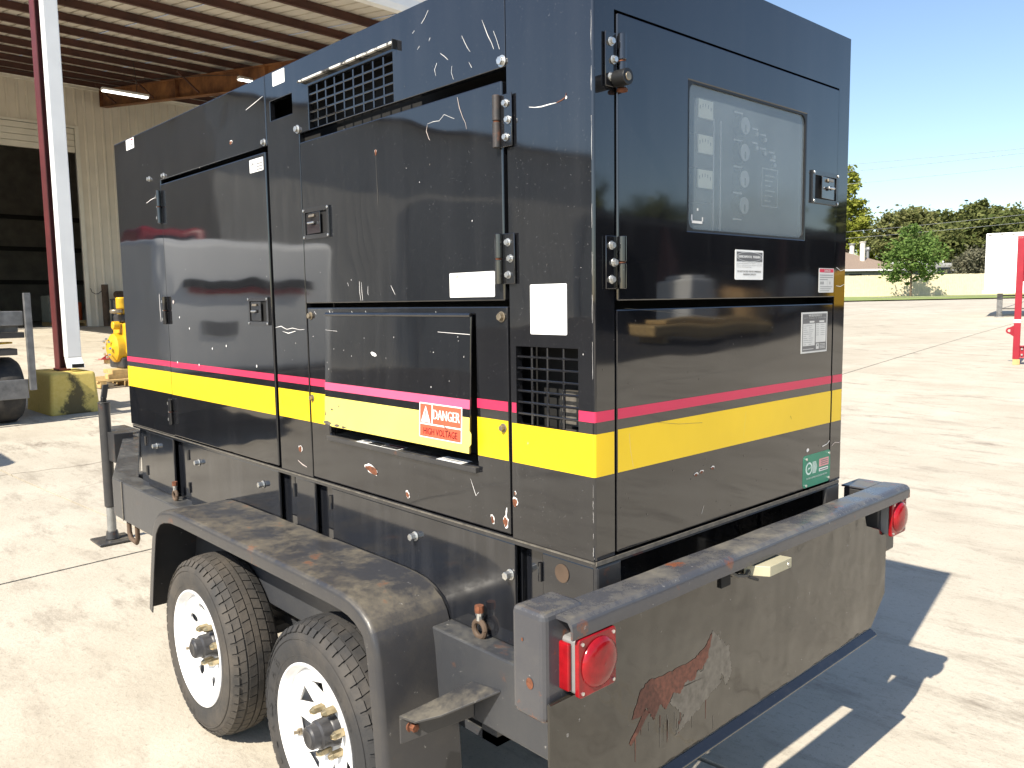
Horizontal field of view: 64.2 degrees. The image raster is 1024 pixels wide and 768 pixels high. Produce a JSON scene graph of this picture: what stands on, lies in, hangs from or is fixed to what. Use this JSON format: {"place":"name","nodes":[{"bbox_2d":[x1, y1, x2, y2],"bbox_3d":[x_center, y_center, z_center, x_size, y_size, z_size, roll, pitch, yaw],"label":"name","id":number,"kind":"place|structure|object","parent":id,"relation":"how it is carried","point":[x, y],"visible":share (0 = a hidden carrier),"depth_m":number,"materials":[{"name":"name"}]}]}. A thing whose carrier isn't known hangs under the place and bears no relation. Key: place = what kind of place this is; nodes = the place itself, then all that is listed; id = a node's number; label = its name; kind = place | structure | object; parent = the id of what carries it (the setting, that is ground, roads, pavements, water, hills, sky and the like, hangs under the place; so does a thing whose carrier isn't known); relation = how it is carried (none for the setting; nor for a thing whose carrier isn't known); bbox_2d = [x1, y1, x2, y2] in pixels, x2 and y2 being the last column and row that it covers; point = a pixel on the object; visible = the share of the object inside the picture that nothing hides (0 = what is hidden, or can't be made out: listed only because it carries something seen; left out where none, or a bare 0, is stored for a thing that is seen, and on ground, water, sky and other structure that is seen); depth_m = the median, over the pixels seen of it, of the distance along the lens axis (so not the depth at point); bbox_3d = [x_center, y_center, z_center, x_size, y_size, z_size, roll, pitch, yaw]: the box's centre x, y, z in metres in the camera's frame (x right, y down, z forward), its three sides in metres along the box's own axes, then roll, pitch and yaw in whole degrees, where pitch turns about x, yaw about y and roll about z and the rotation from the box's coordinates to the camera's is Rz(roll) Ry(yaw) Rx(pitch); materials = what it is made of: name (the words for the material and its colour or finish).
{"place":"outdoors","nodes":[
{"label":"outdoors","id":0,"kind":"place"},
{"bbox_2d":[41,296,51,325],"bbox_3d":[-17.492,-2.842,31.429,0.950,1.180,0.920,5,8,43],"label":"liquid tote","id":1,"kind":"object","parent":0,"point":[46,310],"visible":0.38,"depth_m":31.04,"materials":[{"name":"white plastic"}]},
{"bbox_2d":[18,321,100,329],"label":"shop floor","id":2,"kind":"structure","parent":0,"point":[37,324],"depth_m":30.27,"materials":[{"name":"concrete"}]},
{"bbox_2d":[79,320,86,325],"bbox_3d":[-16.289,-2.250,30.238,0.800,0.210,0.950,5,8,43],"label":"timber skid","id":3,"kind":"object","parent":2,"relation":"on","point":[82,323],"visible":0.21,"depth_m":30.18,"materials":[{"name":"brown wood"}]},
{"bbox_2d":[78,302,82,319],"bbox_3d":[-16.123,-2.718,30.226,0.353,0.700,0.353,-6,8,-42],"label":"plastic drum","id":4,"kind":"object","parent":3,"relation":"on","point":[80,310],"visible":0.29,"depth_m":30.17,"materials":[{"name":"red"}]},
{"bbox_2d":[0,72,199,325],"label":"shop building","id":5,"kind":"structure","parent":2,"relation":"on","point":[95,132],"depth_m":29.91,"materials":[{"name":"beige metal"}]},
{"bbox_2d":[0,297,1023,767],"bbox_3d":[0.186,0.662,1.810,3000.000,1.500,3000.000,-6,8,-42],"label":"ground","id":6,"kind":"structure","parent":0,"point":[930,675],"depth_m":4.27,"materials":[{"name":"concrete"}]},
{"bbox_2d":[0,293,36,422],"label":"stake trailer","id":7,"kind":"object","parent":6,"relation":"on","point":[15,387],"visible":1,"depth_m":10.04,"materials":[{"name":"metal"}]},
{"bbox_2d":[28,368,98,415],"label":"concrete block","id":8,"kind":"structure","parent":6,"relation":"on","point":[65,392],"depth_m":10.96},
{"bbox_2d":[0,0,425,370],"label":"canopy","id":9,"kind":"object","parent":8,"relation":"on","point":[46,42],"visible":0.45,"depth_m":17.92,"materials":[{"name":"metal"}]},
{"bbox_2d":[3,69,227,81],"bbox_3d":[-9.497,-8.861,23.212,10.755,0.617,1.004,0,6,4],"label":"cable run","id":10,"kind":"object","parent":9,"relation":"attached to","point":[129,80],"visible":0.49,"depth_m":23.57,"materials":[{"name":"black"}]},
{"bbox_2d":[101,63,149,98],"bbox_3d":[-10.501,-8.305,22.101,0.200,0.919,1.220,5,8,43],"label":"shop light","id":11,"kind":"object","parent":9,"relation":"hanging from","point":[124,92],"visible":1,"depth_m":22.12,"materials":[{"name":"white plastic"}]},
{"bbox_2d":[237,76,253,82],"bbox_3d":[-6.936,-8.388,22.354,0.200,0.328,1.220,5,8,43],"label":"shop light","id":12,"kind":"object","parent":9,"relation":"hanging from","point":[243,79],"visible":0.25,"depth_m":22.01,"materials":[{"name":"white plastic"}]},
{"bbox_2d":[90,284,110,325],"bbox_3d":[-14.841,-2.833,29.402,0.606,1.500,0.230,-6,8,-42],"label":"steel pipe post","id":13,"kind":"object","parent":6,"relation":"on","point":[105,304],"visible":1,"depth_m":29.44,"materials":[{"name":"black metal"}]},
{"bbox_2d":[98,355,109,363],"bbox_3d":[-8.396,-0.650,16.943,0.180,0.480,0.350,5,8,43],"label":"red bracket","id":14,"kind":"object","parent":6,"relation":"on","point":[106,360],"visible":0.37,"depth_m":16.89,"materials":[{"name":"metal"}]},
{"bbox_2d":[95,376,128,387],"bbox_3d":[-6.625,-0.066,13.977,1.000,0.118,1.230,5,8,43],"label":"pallet","id":15,"kind":"object","parent":6,"relation":"on","point":[101,381],"visible":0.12,"depth_m":13.50,"materials":[{"name":"brown wood"}]},
{"bbox_2d":[103,368,127,378],"bbox_3d":[-6.527,-0.199,13.923,0.400,0.150,0.850,5,8,43],"label":"timber baulk","id":16,"kind":"object","parent":15,"relation":"on","point":[116,373],"visible":0.45,"depth_m":13.62,"materials":[{"name":"brown wood"}]},
{"bbox_2d":[102,297,127,368],"bbox_3d":[-6.420,-0.904,14.155,0.650,1.198,1.250,5,8,43],"label":"pump","id":17,"kind":"object","parent":16,"relation":"on","point":[116,347],"visible":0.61,"depth_m":13.70,"materials":[{"name":"yellow metal"}]},
{"bbox_2d":[110,299,114,320],"bbox_3d":[-13.753,-2.660,30.100,0.710,0.980,1.780,5,8,43],"label":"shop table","id":18,"kind":"object","parent":6,"relation":"on","point":[112,306],"visible":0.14,"depth_m":29.66,"materials":[{"name":"metal"}]},
{"bbox_2d":[113,291,123,297],"bbox_3d":[-14.027,-2.933,29.685,0.770,0.922,0.594,-6,8,-42],"label":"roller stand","id":19,"kind":"object","parent":18,"relation":"on","point":[117,294],"visible":0.2,"depth_m":29.41,"materials":[{"name":"brown metal"}]},
{"bbox_2d":[90,384,909,767],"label":"trailer","id":20,"kind":"object","parent":6,"relation":"on","point":[366,660],"visible":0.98,"depth_m":2.17,"materials":[{"name":"black metal"}]},
{"bbox_2d":[114,0,850,645],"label":"generator","id":21,"kind":"object","parent":20,"relation":"on","point":[498,308],"visible":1,"depth_m":2.15,"materials":[{"name":"black paint"}]},
{"bbox_2d":[144,431,177,494],"bbox_3d":[-1.628,0.364,3.758,0.032,0.263,0.350,-6,8,-42],"label":"base door","id":22,"kind":"structure","parent":21,"relation":"in","point":[161,467],"depth_m":3.75,"materials":[{"name":"paint"}]},
{"bbox_2d":[155,152,281,465],"bbox_3d":[-1.167,-0.280,3.167,0.039,1.074,1.012,-6,8,-42],"label":"left door","id":23,"kind":"structure","parent":21,"relation":"in","point":[224,293],"depth_m":3.08,"materials":[{"name":"black paint"}]},
{"bbox_2d":[186,444,282,518],"bbox_3d":[-1.112,0.414,3.202,0.032,0.263,0.830,-6,8,-42],"label":"base door","id":24,"kind":"structure","parent":21,"relation":"in","point":[214,476],"depth_m":3.19,"materials":[{"name":"paint"}]},
{"bbox_2d":[293,477,318,532],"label":"base door","id":25,"kind":"structure","parent":21,"relation":"in","point":[305,491],"depth_m":2.75,"materials":[{"name":"paint"}]},
{"bbox_2d":[300,81,515,303],"bbox_3d":[-0.329,-0.477,2.231,0.039,0.504,0.989,-6,8,-42],"label":"upper door","id":26,"kind":"structure","parent":21,"relation":"in","point":[445,236],"depth_m":2.15,"materials":[{"name":"black paint"}]},
{"bbox_2d":[329,488,517,645],"bbox_3d":[-0.293,0.493,2.318,0.032,0.263,0.875,-6,8,-42],"label":"base door","id":27,"kind":"structure","parent":21,"relation":"in","point":[467,568],"depth_m":2.20,"materials":[{"name":"paint"}]},
{"bbox_2d":[538,553,593,597],"bbox_3d":[0.125,0.532,1.877,0.018,0.263,0.173,-6,8,-42],"label":"base door","id":28,"kind":"structure","parent":21,"relation":"in","point":[580,582],"depth_m":1.86,"materials":[{"name":"paint"}]},
{"bbox_2d":[604,13,838,300],"bbox_3d":[0.587,-0.517,2.056,1.045,0.602,0.063,-6,8,-42],"label":"control door","id":29,"kind":"structure","parent":21,"relation":"in","point":[653,252],"depth_m":1.91,"materials":[{"name":"black paint"}]},
{"bbox_2d":[757,490,822,528],"bbox_3d":[0.915,0.440,2.659,0.010,0.267,0.254,-6,8,-42],"label":"base door","id":30,"kind":"structure","parent":21,"relation":"in","point":[786,510],"depth_m":2.66,"materials":[{"name":"paint"}]},
{"bbox_2d":[844,273,1023,296],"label":"board fence","id":31,"kind":"object","parent":6,"relation":"on","point":[964,284],"visible":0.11,"depth_m":66.90,"materials":[{"name":"beige wood"}]},
{"bbox_2d":[844,294,1023,300],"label":"grass verge","id":32,"kind":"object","parent":6,"relation":"on","point":[912,297],"depth_m":54.14,"materials":[{"name":"green plant"}]},
{"bbox_2d":[876,223,953,295],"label":"young maple","id":33,"kind":"object","parent":32,"relation":"on","point":[909,247],"visible":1,"depth_m":62.33,"materials":[{"name":"green plant"}]},
{"bbox_2d":[982,232,1023,316],"bbox_3d":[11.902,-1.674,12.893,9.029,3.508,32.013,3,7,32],"label":"box trailer","id":34,"kind":"object","parent":6,"relation":"on","point":[1000,264],"visible":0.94,"depth_m":26.38,"materials":[{"name":"grey metal"}]},
{"bbox_2d":[1012,359,1019,364],"bbox_3d":[8.930,-0.393,14.447,0.110,0.098,0.110,3,7,33],"label":"wood block","id":35,"kind":"object","parent":6,"relation":"on","point":[1015,361],"depth_m":14.40,"materials":[{"name":"beige wood"}]},
{"bbox_2d":[1006,236,1023,358],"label":"steel rack","id":36,"kind":"object","parent":35,"relation":"on","point":[1018,348],"visible":1,"depth_m":14.31,"materials":[{"name":"red metal"}]},
{"bbox_2d":[20,0,1023,290],"label":"sky","id":37,"kind":"structure","parent":0,"point":[934,79],"materials":[{"name":"blue"}]},
{"bbox_2d":[845,242,903,294],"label":"house","id":38,"kind":"structure","parent":0,"point":[860,265],"depth_m":76.27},
{"bbox_2d":[846,222,1023,238],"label":"power line","id":39,"kind":"object","parent":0,"point":[940,230],"visible":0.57,"depth_m":66.15,"materials":[{"name":"metal"}]},
{"bbox_2d":[874,295,995,297],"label":"sidewalk","id":40,"kind":"structure","parent":0,"point":[932,296],"depth_m":57.36,"materials":[{"name":"concrete"}]},
{"bbox_2d":[849,153,1020,171],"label":"power line","id":41,"kind":"object","parent":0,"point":[930,163],"visible":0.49,"depth_m":52.87,"materials":[{"name":"metal"}]},
{"bbox_2d":[848,148,1023,164],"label":"power line","id":42,"kind":"object","parent":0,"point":[939,156],"visible":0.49,"depth_m":52.74,"materials":[{"name":"metal"}]},
{"bbox_2d":[850,214,1023,231],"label":"power line","id":43,"kind":"object","parent":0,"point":[937,223],"visible":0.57,"depth_m":66.28,"materials":[{"name":"metal"}]},
{"bbox_2d":[853,166,1021,183],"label":"power line","id":44,"kind":"object","parent":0,"point":[937,175],"visible":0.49,"depth_m":52.81,"materials":[{"name":"metal"}]},
{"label":"grass field","id":45,"kind":"structure","parent":0,"visible":0},
{"bbox_2d":[846,165,879,252],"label":"tall tree","id":46,"kind":"object","parent":45,"relation":"on","point":[857,224],"visible":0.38,"depth_m":97.18,"materials":[{"name":"green plant"}]},
{"bbox_2d":[854,234,882,261],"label":"bushy tree","id":47,"kind":"object","parent":45,"relation":"on","point":[872,255],"visible":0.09,"depth_m":95.26,"materials":[{"name":"green plant"}]},
{"bbox_2d":[856,204,945,262],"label":"broad tree","id":48,"kind":"object","parent":45,"relation":"on","point":[902,217],"visible":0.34,"depth_m":91.09,"materials":[{"name":"green plant"}]},
{"bbox_2d":[891,261,956,289],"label":"camper","id":49,"kind":"object","parent":45,"relation":"on","point":[944,266],"visible":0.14,"depth_m":75.69,"materials":[{"name":"white metal"}]},
{"bbox_2d":[912,267,950,274],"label":"window","id":50,"kind":"structure","parent":49,"relation":"in","point":[941,268],"depth_m":75.69,"materials":[{"name":"grey glass"}]},
{"bbox_2d":[896,216,985,271],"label":"broad tree","id":51,"kind":"object","parent":45,"relation":"on","point":[957,238],"visible":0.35,"depth_m":80.49,"materials":[{"name":"green plant"}]},
{"bbox_2d":[922,197,1005,271],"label":"oak","id":52,"kind":"object","parent":45,"relation":"on","point":[970,211],"visible":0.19,"depth_m":83.31,"materials":[{"name":"green plant"}]},
{"bbox_2d":[943,244,985,273],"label":"brush","id":53,"kind":"object","parent":45,"relation":"on","point":[966,261],"visible":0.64,"depth_m":72.09,"materials":[{"name":"green plant"}]},
{"bbox_2d":[971,201,1023,248],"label":"oak","id":54,"kind":"object","parent":45,"relation":"on","point":[1008,226],"visible":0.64,"depth_m":78.72,"materials":[{"name":"green plant"}]}
]}

